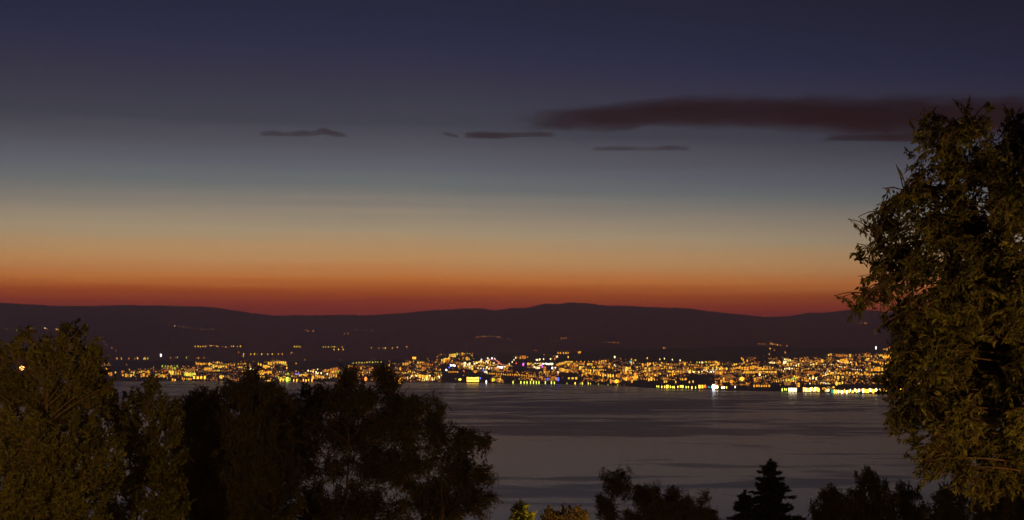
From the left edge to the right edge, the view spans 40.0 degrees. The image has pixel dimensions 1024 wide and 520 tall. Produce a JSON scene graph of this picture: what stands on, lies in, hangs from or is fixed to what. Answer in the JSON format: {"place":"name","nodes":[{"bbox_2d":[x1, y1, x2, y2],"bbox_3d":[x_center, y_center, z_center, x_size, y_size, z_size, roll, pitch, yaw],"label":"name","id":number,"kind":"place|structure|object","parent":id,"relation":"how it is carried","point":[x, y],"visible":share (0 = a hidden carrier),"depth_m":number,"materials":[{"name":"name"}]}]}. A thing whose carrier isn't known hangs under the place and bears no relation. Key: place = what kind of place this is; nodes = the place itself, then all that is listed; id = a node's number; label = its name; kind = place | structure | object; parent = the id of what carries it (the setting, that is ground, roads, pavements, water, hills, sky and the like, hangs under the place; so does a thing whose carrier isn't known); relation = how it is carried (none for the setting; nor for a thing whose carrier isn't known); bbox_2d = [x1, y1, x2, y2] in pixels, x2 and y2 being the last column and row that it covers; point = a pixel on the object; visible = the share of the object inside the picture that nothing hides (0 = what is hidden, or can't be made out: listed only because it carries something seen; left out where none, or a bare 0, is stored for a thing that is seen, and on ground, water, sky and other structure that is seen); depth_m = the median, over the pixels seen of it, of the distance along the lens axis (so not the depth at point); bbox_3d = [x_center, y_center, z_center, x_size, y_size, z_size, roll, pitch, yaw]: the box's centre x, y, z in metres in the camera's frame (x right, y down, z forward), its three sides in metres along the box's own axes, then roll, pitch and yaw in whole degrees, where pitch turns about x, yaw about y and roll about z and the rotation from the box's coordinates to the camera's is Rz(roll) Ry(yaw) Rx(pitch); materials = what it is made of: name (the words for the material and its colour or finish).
{"place":"outdoors","nodes":[
{"label":"outdoors","id":0,"kind":"place"},
{"bbox_2d":[0,381,1005,519],"bbox_3d":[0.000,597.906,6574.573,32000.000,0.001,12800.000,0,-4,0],"label":"lake","id":1,"kind":"structure","parent":0,"point":[555,446],"depth_m":2494.91,"materials":[{"name":"black liquid"}]},
{"bbox_2d":[0,302,1015,361],"bbox_3d":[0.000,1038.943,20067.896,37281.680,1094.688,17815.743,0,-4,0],"label":"hills","id":2,"kind":"structure","parent":0,"point":[150,332],"depth_m":19096.64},
{"bbox_2d":[0,0,1023,316],"label":"sky","id":3,"kind":"structure","parent":0,"point":[270,157],"materials":[{"name":"blue"}]},
{"bbox_2d":[3,346,1023,393],"bbox_3d":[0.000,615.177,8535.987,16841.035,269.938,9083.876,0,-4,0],"label":"shore","id":4,"kind":"structure","parent":0,"point":[729,356],"depth_m":9586.55,"materials":[{"name":"black"}]},
{"bbox_2d":[4,306,919,391],"bbox_3d":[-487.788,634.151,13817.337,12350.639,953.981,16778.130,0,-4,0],"label":"town lamps","id":5,"kind":"object","parent":4,"relation":"on","point":[619,366],"visible":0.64,"depth_m":9068.83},
{"bbox_2d":[467,375,478,381],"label":"waterfront hall","id":6,"kind":"structure","parent":4,"relation":"on","point":[472,378],"depth_m":7878.17,"materials":[{"name":"yellow"}]},
{"bbox_2d":[122,348,918,392],"bbox_3d":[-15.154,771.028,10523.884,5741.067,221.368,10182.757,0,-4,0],"label":"town houses","id":7,"kind":"structure","parent":4,"relation":"on","point":[709,368],"depth_m":8925.37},
{"bbox_2d":[788,387,796,391],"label":"landing hall","id":8,"kind":"structure","parent":4,"relation":"on","point":[792,389],"depth_m":5854.63,"materials":[{"name":"white"}]},
{"bbox_3d":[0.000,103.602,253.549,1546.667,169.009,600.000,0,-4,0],"label":"hillside","id":9,"kind":"structure","parent":0,"visible":0},
{"bbox_2d":[0,318,130,519],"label":"bushy tree","id":10,"kind":"object","parent":9,"relation":"on","point":[41,457],"visible":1,"depth_m":42.73,"materials":[{"name":"green plant"}]},
{"bbox_2d":[92,373,196,519],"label":"bushy tree","id":11,"kind":"object","parent":9,"relation":"on","point":[154,468],"visible":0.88,"depth_m":47.58,"materials":[{"name":"green plant"}]},
{"bbox_2d":[167,358,311,519],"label":"dark ash tree","id":12,"kind":"object","parent":9,"relation":"on","point":[241,466],"visible":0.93,"depth_m":55.26,"materials":[{"name":"green plant"}]},
{"bbox_2d":[277,359,438,519],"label":"dark ash tree","id":13,"kind":"object","parent":9,"relation":"on","point":[344,433],"visible":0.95,"depth_m":61.02,"materials":[{"name":"green plant"}]},
{"bbox_2d":[395,390,503,519],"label":"dark ash tree","id":14,"kind":"object","parent":9,"relation":"on","point":[442,504],"visible":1,"depth_m":59.21,"materials":[{"name":"green plant"}]},
{"bbox_2d":[508,498,536,519],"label":"garden conifer","id":15,"kind":"object","parent":9,"relation":"on","point":[520,512],"visible":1,"depth_m":69.11,"materials":[{"name":"green plant"}]},
{"bbox_2d":[539,503,590,519],"bbox_3d":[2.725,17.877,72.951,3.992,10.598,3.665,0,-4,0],"label":"garden shrub","id":16,"kind":"object","parent":9,"relation":"on","point":[552,514],"visible":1,"depth_m":72.61,"materials":[{"name":"green plant"}]},
{"bbox_2d":[593,465,720,519],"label":"feathery tree","id":17,"kind":"object","parent":9,"relation":"on","point":[649,503],"visible":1,"depth_m":92.66,"materials":[{"name":"green plant"}]},
{"bbox_2d":[726,489,764,519],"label":"spruce tree","id":18,"kind":"object","parent":9,"relation":"on","point":[743,504],"visible":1,"depth_m":103.25,"materials":[{"name":"green plant"}]},
{"bbox_2d":[733,457,805,519],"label":"spruce tree","id":19,"kind":"object","parent":9,"relation":"on","point":[772,491],"visible":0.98,"depth_m":106.68,"materials":[{"name":"green plant"}]},
{"bbox_2d":[799,482,850,519],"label":"round tree","id":20,"kind":"object","parent":9,"relation":"on","point":[829,509],"visible":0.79,"depth_m":96.19,"materials":[{"name":"green plant"}]},
{"bbox_2d":[831,464,908,519],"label":"round tree","id":21,"kind":"object","parent":9,"relation":"on","point":[877,505],"visible":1,"depth_m":92.14,"materials":[{"name":"green plant"}]},
{"bbox_2d":[894,480,930,519],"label":"round tree","id":22,"kind":"object","parent":9,"relation":"on","point":[909,510],"visible":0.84,"depth_m":93.34,"materials":[{"name":"green plant"}]},
{"bbox_2d":[834,96,1023,513],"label":"leafy tree","id":23,"kind":"object","parent":9,"relation":"on","point":[979,289],"visible":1,"depth_m":33.80,"materials":[{"name":"green plant"}]},
{"bbox_2d":[919,481,975,519],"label":"round tree","id":24,"kind":"object","parent":9,"relation":"on","point":[944,509],"visible":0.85,"depth_m":88.89,"materials":[{"name":"green plant"}]},
{"bbox_2d":[960,481,1023,519],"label":"round tree","id":25,"kind":"object","parent":9,"relation":"on","point":[1006,508],"visible":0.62,"depth_m":83.36,"materials":[{"name":"green plant"}]}
]}

